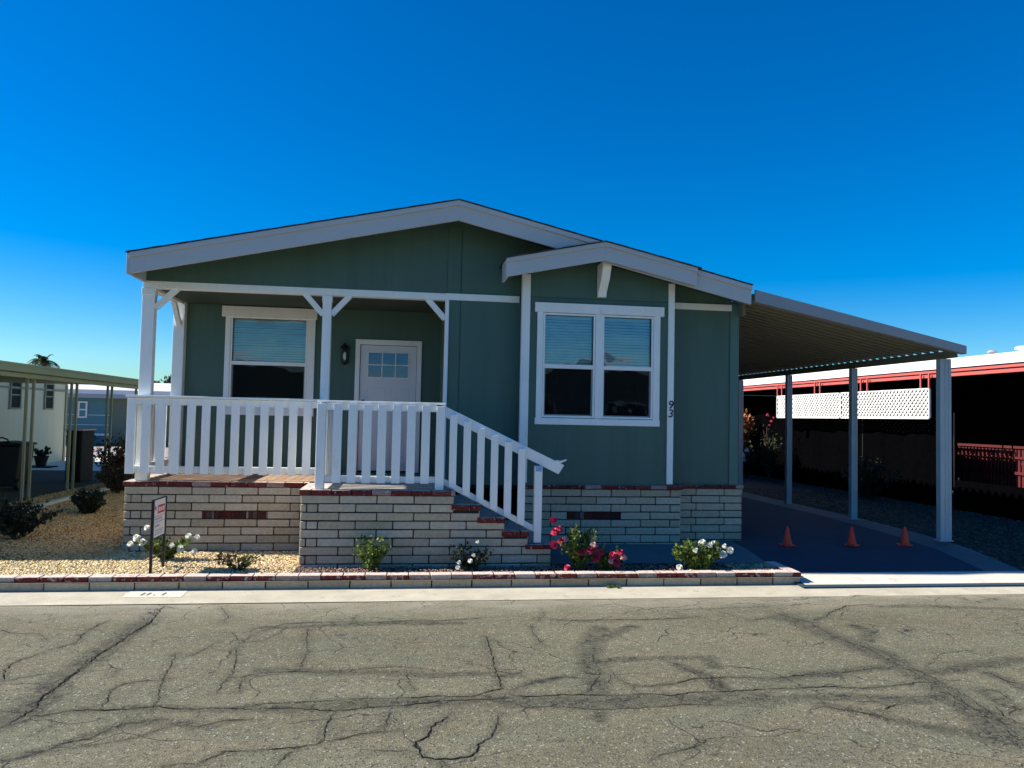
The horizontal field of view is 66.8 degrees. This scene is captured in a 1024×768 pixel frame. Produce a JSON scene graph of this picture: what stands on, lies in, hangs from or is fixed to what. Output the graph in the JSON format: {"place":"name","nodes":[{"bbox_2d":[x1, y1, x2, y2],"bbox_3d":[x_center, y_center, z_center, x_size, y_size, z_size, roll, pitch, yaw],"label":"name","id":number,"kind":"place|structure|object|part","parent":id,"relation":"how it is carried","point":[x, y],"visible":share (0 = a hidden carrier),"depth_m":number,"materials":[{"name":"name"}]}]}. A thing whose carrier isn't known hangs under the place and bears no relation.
{"place":"outdoors","nodes":[
{"label":"outdoors","id":0,"kind":"place"},
{"bbox_2d":[0,470,134,504],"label":"neighbour drive","id":1,"kind":"structure","parent":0,"point":[44,482],"depth_m":14.31,"materials":[{"name":"grey concrete"}]},
{"bbox_2d":[0,437,36,490],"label":"wheeled bin","id":2,"kind":"object","parent":1,"relation":"on","point":[10,461],"visible":0.86,"depth_m":13.18,"materials":[{"name":"black plastic"}]},
{"bbox_2d":[0,382,67,464],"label":"cream home","id":3,"kind":"object","parent":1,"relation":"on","point":[50,414],"visible":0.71,"depth_m":19.43,"materials":[{"name":"beige paint"}]},
{"bbox_2d":[8,383,22,408],"bbox_3d":[-11.600,0.248,18.135,0.038,0.680,0.530,2,-3,-8],"label":"window","id":4,"kind":"structure","parent":3,"relation":"in","point":[15,395],"depth_m":18.14,"materials":[{"name":"white glass"}]},
{"bbox_2d":[43,384,54,409],"bbox_3d":[-11.841,0.317,19.852,0.038,0.680,0.500,2,-3,-8],"label":"window","id":5,"kind":"structure","parent":3,"relation":"in","point":[48,404],"depth_m":19.85,"materials":[{"name":"white glass"}]},
{"bbox_2d":[65,429,95,481],"bbox_3d":[-8.427,1.382,15.134,0.320,1.010,0.680,2,-3,-8],"label":"storage cabinet","id":6,"kind":"object","parent":1,"relation":"on","point":[84,461],"visible":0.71,"depth_m":14.91,"materials":[{"name":"black plastic"}]},
{"bbox_3d":[-8.384,1.365,14.829,0.260,0.900,0.013,2,-3,-8],"label":"door","id":7,"kind":"part","parent":6,"relation":"part of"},
{"bbox_2d":[10,475,134,506],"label":"gravel","id":8,"kind":"structure","parent":0,"point":[69,493],"depth_m":12.68,"materials":[{"name":"stone"}]},
{"bbox_2d":[10,473,154,508],"bbox_3d":[-7.312,1.891,12.793,0.650,0.142,12.500,2,-3,-8],"label":"neighbour strip","id":9,"kind":"object","parent":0,"point":[100,485],"visible":0.13,"depth_m":12.79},
{"bbox_2d":[0,360,138,501],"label":"neighbour carport","id":10,"kind":"object","parent":9,"relation":"on","point":[16,372],"visible":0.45,"depth_m":13.27,"materials":[{"name":"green metal"}]},
{"bbox_2d":[87,431,125,476],"bbox_3d":[-7.301,1.380,14.282,0.945,1.077,0.923,2,-3,-8],"label":"shrub","id":11,"kind":"object","parent":9,"relation":"on","point":[116,459],"visible":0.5,"depth_m":14.12,"materials":[{"name":"green plant"}]},
{"bbox_2d":[3,445,167,504],"bbox_3d":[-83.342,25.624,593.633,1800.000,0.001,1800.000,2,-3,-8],"label":"ground","id":12,"kind":"structure","parent":0,"point":[95,483],"depth_m":34.57,"materials":[{"name":"beige soil"}]},
{"bbox_2d":[28,354,59,367],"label":"palm tree","id":13,"kind":"object","parent":12,"relation":"on","point":[41,360],"visible":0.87,"depth_m":57.66,"materials":[{"name":"green plant"}]},
{"bbox_2d":[66,383,170,445],"bbox_3d":[-21.535,1.353,38.343,16.600,3.000,7.030,2,-3,-8],"label":"teal home","id":14,"kind":"object","parent":12,"relation":"on","point":[91,406],"visible":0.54,"depth_m":35.66,"materials":[{"name":"teal paint"}]},
{"bbox_2d":[77,401,87,417],"bbox_3d":[-19.679,1.172,35.568,0.400,0.760,0.048,2,-3,-8],"label":"window","id":15,"kind":"structure","parent":14,"relation":"in","point":[82,405],"depth_m":35.56,"materials":[{"name":"white glass"}]},
{"bbox_2d":[154,374,170,382],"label":"broadleaf tree","id":16,"kind":"object","parent":12,"relation":"on","point":[168,379],"visible":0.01,"depth_m":46.85,"materials":[{"name":"green plant"}]},
{"bbox_2d":[0,561,800,590],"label":"planter wall","id":17,"kind":"structure","parent":12,"relation":"on","point":[283,581],"depth_m":7.38,"materials":[{"name":"beige brick"}]},
{"bbox_2d":[32,457,167,470],"bbox_3d":[-11.803,2.034,19.991,6.250,0.001,4.998,2,-3,-8],"label":"neighbour pad","id":18,"kind":"object","parent":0,"point":[60,465],"depth_m":19.07,"materials":[{"name":"concrete"}]},
{"bbox_3d":[-11.206,2.015,18.432,0.600,0.132,0.450,2,-3,-8],"label":"bench","id":19,"kind":"object","parent":18,"relation":"on","visible":0},
{"bbox_2d":[33,446,51,465],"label":"potted plant","id":20,"kind":"object","parent":19,"relation":"on","point":[41,458],"visible":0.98,"depth_m":18.42,"materials":[{"name":"green plant"}]},
{"bbox_2d":[65,447,167,456],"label":"back street","id":21,"kind":"structure","parent":0,"point":[114,453],"depth_m":29.00,"materials":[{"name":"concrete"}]},
{"bbox_2d":[0,488,799,583],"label":"yard ground","id":22,"kind":"structure","parent":0,"point":[500,496],"depth_m":7.75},
{"bbox_2d":[0,490,128,562],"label":"gravel","id":23,"kind":"structure","parent":22,"relation":"on","point":[100,521],"depth_m":9.17,"materials":[{"name":"beige gravel"}]},
{"bbox_2d":[0,494,62,539],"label":"shrub","id":24,"kind":"object","parent":23,"relation":"on","point":[13,524],"visible":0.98,"depth_m":8.94,"materials":[{"name":"green plant"}]},
{"bbox_2d":[94,464,134,492],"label":"shrub","id":25,"kind":"object","parent":23,"relation":"on","point":[114,484],"visible":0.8,"depth_m":13.06,"materials":[{"name":"green plant"}]},
{"bbox_2d":[19,487,109,512],"bbox_3d":[-7.134,1.928,13.575,0.100,0.220,11.000,2,-3,-8],"label":"concrete edging","id":26,"kind":"object","parent":22,"relation":"on","point":[52,502],"visible":0.05,"depth_m":11.69,"materials":[{"name":"grey concrete"}]},
{"bbox_2d":[67,486,106,513],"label":"shrub","id":27,"kind":"object","parent":22,"relation":"on","point":[85,502],"visible":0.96,"depth_m":10.74,"materials":[{"name":"green plant"}]},
{"bbox_2d":[0,550,452,574],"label":"gravel","id":28,"kind":"structure","parent":22,"relation":"on","point":[137,560],"depth_m":7.71,"materials":[{"name":"beige gravel"}]},
{"bbox_2d":[149,496,166,573],"bbox_3d":[-3.420,1.476,7.501,0.025,0.754,0.412,2,-3,-8],"label":"yard sign","id":29,"kind":"object","parent":28,"relation":"on","point":[158,516],"visible":0.97,"depth_m":7.48,"materials":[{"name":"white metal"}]},
{"bbox_2d":[127,525,199,559],"bbox_3d":[-3.610,1.655,8.050,0.706,0.384,0.339,2,-3,-8],"label":"rose bush","id":30,"kind":"object","parent":28,"relation":"on","point":[178,546],"visible":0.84,"depth_m":8.01,"materials":[{"name":"white plant"}]},
{"bbox_2d":[214,549,263,570],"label":"shrub","id":31,"kind":"object","parent":28,"relation":"on","point":[245,563],"visible":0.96,"depth_m":7.56,"materials":[{"name":"green plant"}]},
{"bbox_2d":[122,473,434,551],"bbox_3d":[-2.643,1.600,9.542,3.574,0.917,1.564,2,-3,-8],"label":"brick porch","id":32,"kind":"object","parent":22,"relation":"on","point":[240,512],"visible":0.68,"depth_m":8.71,"materials":[{"name":"beige brick"}]},
{"bbox_2d":[134,404,170,465],"bbox_3d":[-4.329,0.582,9.287,0.110,0.867,1.338,2,-3,-8],"label":"side railing","id":33,"kind":"object","parent":32,"relation":"on","point":[153,443],"visible":0.1,"depth_m":9.46,"materials":[{"name":"white paint"}]},
{"bbox_2d":[299,481,551,567],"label":"brick staircase","id":34,"kind":"structure","parent":22,"relation":"on","point":[420,525],"depth_m":7.93,"materials":[{"name":"brick"}]},
{"bbox_2d":[315,400,445,489],"bbox_3d":[-1.351,0.633,8.024,1.310,0.903,0.125,2,-3,-8],"label":"landing railing","id":35,"kind":"object","parent":34,"relation":"on","point":[367,408],"visible":1,"depth_m":7.97,"materials":[{"name":"white paint"}]},
{"bbox_2d":[320,402,333,474],"bbox_3d":[-2.021,0.603,8.403,0.108,0.840,0.880,2,-3,-8],"label":"landing side railing","id":36,"kind":"object","parent":35,"relation":"attached to","point":[329,442],"visible":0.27,"depth_m":8.25,"materials":[{"name":"white paint"}]},
{"bbox_2d":[443,407,566,542],"bbox_3d":[-0.069,0.957,8.168,1.297,1.411,0.091,2,-3,-8],"label":"stair railing","id":37,"kind":"object","parent":34,"relation":"on","point":[497,439],"visible":1,"depth_m":8.13,"materials":[{"name":"white paint"}]},
{"bbox_2d":[125,198,752,543],"bbox_3d":[-1.675,0.310,16.377,7.145,4.126,15.940,2,-3,-8],"label":"manufactured home","id":38,"kind":"object","parent":22,"relation":"on","point":[608,370],"visible":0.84,"depth_m":9.21,"materials":[{"name":"green paint"}]},
{"bbox_2d":[124,395,321,475],"bbox_3d":[-3.222,0.580,8.701,2.090,0.867,0.120,2,-3,-8],"label":"porch railing","id":39,"kind":"object","parent":38,"relation":"attached to","point":[161,402],"visible":0.95,"depth_m":8.66,"materials":[{"name":"white paint"}]},
{"bbox_2d":[222,305,317,415],"bbox_3d":[-3.222,-0.299,10.292,1.220,1.430,0.111,2,-3,-8],"label":"window","id":40,"kind":"structure","parent":38,"relation":"in","point":[307,318],"depth_m":10.31,"materials":[{"name":"white paint"}]},
{"bbox_2d":[340,342,349,364],"bbox_3d":[-2.227,-0.403,10.341,0.136,0.306,0.143,2,-3,-8],"label":"wall lantern","id":41,"kind":"object","parent":38,"relation":"attached to","point":[345,347],"depth_m":10.31,"materials":[{"name":"black metal"}]},
{"bbox_2d":[354,339,421,472],"bbox_3d":[-1.681,0.297,10.461,0.884,1.780,0.148,2,-3,-8],"label":"door","id":42,"kind":"structure","parent":38,"relation":"in","point":[387,373],"depth_m":10.48,"materials":[{"name":"white paint"}]},
{"bbox_2d":[534,302,663,426],"bbox_3d":[1.026,-0.223,9.187,1.564,1.425,0.111,2,-3,-8],"label":"window","id":43,"kind":"structure","parent":38,"relation":"in","point":[544,346],"depth_m":9.18,"materials":[{"name":"white paint"}]},
{"bbox_2d":[294,563,774,573],"bbox_3d":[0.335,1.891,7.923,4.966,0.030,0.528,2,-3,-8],"label":"gravel","id":44,"kind":"structure","parent":22,"relation":"on","point":[495,568],"depth_m":7.92,"materials":[{"name":"beige gravel"}]},
{"bbox_2d":[352,534,391,571],"bbox_3d":[-1.389,1.682,7.688,0.394,0.391,0.286,2,-3,-8],"label":"shrub","id":45,"kind":"object","parent":44,"relation":"on","point":[369,556],"visible":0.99,"depth_m":7.66,"materials":[{"name":"green plant"}]},
{"bbox_2d":[448,540,493,571],"bbox_3d":[-0.413,1.732,7.802,0.462,0.344,0.224,2,-3,-8],"label":"shrub","id":46,"kind":"object","parent":44,"relation":"on","point":[470,562],"visible":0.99,"depth_m":7.79,"materials":[{"name":"green plant"}]},
{"bbox_2d":[550,517,605,570],"bbox_3d":[0.670,1.643,7.951,0.616,0.579,0.324,2,-3,-8],"label":"rose bush","id":47,"kind":"object","parent":44,"relation":"on","point":[579,557],"visible":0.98,"depth_m":7.89,"materials":[{"name":"green plant"}]},
{"bbox_2d":[588,545,628,570],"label":"rose bush","id":48,"kind":"object","parent":44,"relation":"on","point":[611,560],"visible":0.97,"depth_m":7.89,"materials":[{"name":"pink plant"}]},
{"bbox_2d":[671,538,733,569],"bbox_3d":[1.978,1.786,8.070,0.662,0.363,0.339,2,-3,-8],"label":"rose bush","id":49,"kind":"object","parent":44,"relation":"on","point":[690,556],"visible":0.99,"depth_m":8.04,"materials":[{"name":"green plant"}]},
{"bbox_2d":[682,563,777,570],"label":"gravel","id":50,"kind":"structure","parent":44,"relation":"on","point":[741,564],"depth_m":8.35,"materials":[{"name":"beige gravel"}]},
{"bbox_2d":[0,594,1023,767],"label":"street","id":51,"kind":"structure","parent":0,"point":[970,646],"depth_m":4.82,"materials":[{"name":"grey asphalt"}]},
{"bbox_2d":[2,597,1021,765],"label":"street cracks","id":52,"kind":"object","parent":51,"relation":"on","point":[41,697],"visible":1,"depth_m":4.56,"materials":[{"name":"black asphalt"}]},
{"bbox_2d":[0,0,1023,395],"label":"sky","id":53,"kind":"structure","parent":0,"point":[864,159],"materials":[{"name":"blue"}]},
{"bbox_2d":[550,540,764,563],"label":"walkway","id":54,"kind":"structure","parent":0,"point":[647,553],"depth_m":8.70,"materials":[{"name":"concrete"}]},
{"bbox_2d":[730,497,1023,586],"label":"driveway","id":55,"kind":"structure","parent":0,"point":[818,540],"depth_m":9.22,"materials":[{"name":"concrete"}]},
{"bbox_2d":[778,527,796,546],"bbox_3d":[3.301,1.824,9.303,0.156,0.226,0.156,2,-3,-19],"label":"traffic cone","id":56,"kind":"object","parent":55,"relation":"on","point":[787,541],"visible":1,"depth_m":9.27,"materials":[{"name":"orange plastic"}]},
{"bbox_2d":[842,527,860,546],"bbox_3d":[4.123,1.846,9.418,0.156,0.226,0.156,3,-3,-37],"label":"traffic cone","id":57,"kind":"object","parent":55,"relation":"on","point":[851,540],"visible":1,"depth_m":9.39,"materials":[{"name":"orange plastic"}]},
{"bbox_2d":[741,492,1021,570],"bbox_3d":[4.167,2.339,17.564,0.460,0.177,18.210,2,-3,-8],"label":"driveway edge","id":58,"kind":"object","parent":55,"relation":"on","point":[977,559],"visible":0.66,"depth_m":9.96,"materials":[{"name":"concrete"}]},
{"bbox_2d":[733,290,966,541],"bbox_3d":[3.249,0.682,15.891,2.728,2.978,13.430,2,-3,-8],"label":"carport","id":59,"kind":"object","parent":58,"relation":"on","point":[779,334],"visible":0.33,"depth_m":10.46,"materials":[{"name":"metal"}]},
{"bbox_2d":[896,527,913,546],"bbox_3d":[4.816,1.865,9.514,0.156,0.226,0.156,1,-3,9],"label":"traffic cone","id":60,"kind":"object","parent":55,"relation":"on","point":[904,540],"visible":1,"depth_m":9.48,"materials":[{"name":"orange plastic"}]},
{"bbox_2d":[743,487,1023,568],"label":"gravel","id":61,"kind":"structure","parent":0,"point":[905,509],"depth_m":12.11,"materials":[{"name":"grey gravel"}]},
{"bbox_2d":[743,474,1023,570],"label":"neighbour strip","id":62,"kind":"object","parent":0,"point":[751,481],"visible":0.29,"depth_m":12.07,"materials":[{"name":"gravel"}]},
{"bbox_2d":[743,409,757,447],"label":"bush","id":63,"kind":"object","parent":62,"relation":"on","point":[746,427],"visible":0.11,"depth_m":20.61,"materials":[{"name":"orange plant"}]},
{"bbox_2d":[743,441,762,477],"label":"bush","id":64,"kind":"object","parent":62,"relation":"on","point":[747,466],"visible":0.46,"depth_m":19.76,"materials":[{"name":"green plant"}]},
{"bbox_2d":[753,413,784,481],"bbox_3d":[6.235,1.567,18.855,0.743,1.711,0.845,0,-3,24],"label":"bush","id":65,"kind":"object","parent":62,"relation":"on","point":[769,457],"visible":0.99,"depth_m":18.84,"materials":[{"name":"green plant"}]},
{"bbox_2d":[743,413,954,508],"bbox_3d":[6.857,1.594,18.980,0.104,1.750,11.216,2,-3,-8],"label":"shade screen","id":66,"kind":"object","parent":62,"relation":"on","point":[908,446],"visible":0.45,"depth_m":16.10,"materials":[{"name":"black fabric"}]},
{"bbox_2d":[836,454,902,499],"bbox_3d":[6.729,1.770,14.606,0.723,0.927,1.648,2,-3,-22],"label":"bush","id":67,"kind":"object","parent":62,"relation":"on","point":[867,489],"visible":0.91,"depth_m":14.54,"materials":[{"name":"green plant"}]},
{"bbox_2d":[743,346,1023,489],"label":"red trimmed home","id":68,"kind":"object","parent":62,"relation":"on","point":[987,399],"visible":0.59,"depth_m":16.38,"materials":[{"name":"white metal"}]},
{"bbox_2d":[776,393,840,417],"bbox_3d":[6.691,0.506,17.644,0.036,0.540,2.780,2,-3,-8],"label":"lattice panel","id":69,"kind":"object","parent":68,"relation":"hanging from","point":[780,403],"visible":0.86,"depth_m":17.37,"materials":[{"name":"white paint"}]},
{"bbox_2d":[840,388,930,418],"bbox_3d":[7.080,0.395,14.873,0.036,0.540,2.780,2,-3,-8],"label":"lattice panel","id":70,"kind":"object","parent":68,"relation":"hanging from","point":[928,407],"visible":0.91,"depth_m":14.55,"materials":[{"name":"white paint"}]},
{"bbox_2d":[957,443,1023,487],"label":"slatted fence","id":71,"kind":"object","parent":62,"relation":"on","point":[986,455],"visible":0.67,"depth_m":13.96,"materials":[{"name":"red paint"}]},
{"bbox_2d":[800,571,1023,587],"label":"driveway apron","id":72,"kind":"object","parent":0,"point":[821,578],"visible":0.92,"depth_m":8.19,"materials":[{"name":"concrete"}]},
{"label":"street","id":73,"kind":"structure","parent":0,"visible":0},
{"bbox_2d":[0,584,1023,605],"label":"gutter","id":74,"kind":"object","parent":73,"relation":"on","point":[88,597],"visible":0.94,"depth_m":7.22,"materials":[{"name":"concrete"}]},
{"bbox_2d":[121,591,186,597],"bbox_3d":[-3.187,1.875,6.925,0.514,0.006,0.242,2,-3,-8],"label":"kerb number","id":75,"kind":"object","parent":74,"relation":"on","point":[144,594],"visible":1,"depth_m":6.93,"materials":[{"name":"white paint"}]},
{"bbox_2d":[605,584,619,587],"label":"weed","id":76,"kind":"object","parent":74,"relation":"on","point":[613,586],"visible":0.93,"depth_m":7.60,"materials":[{"name":"green plant"}]}
]}

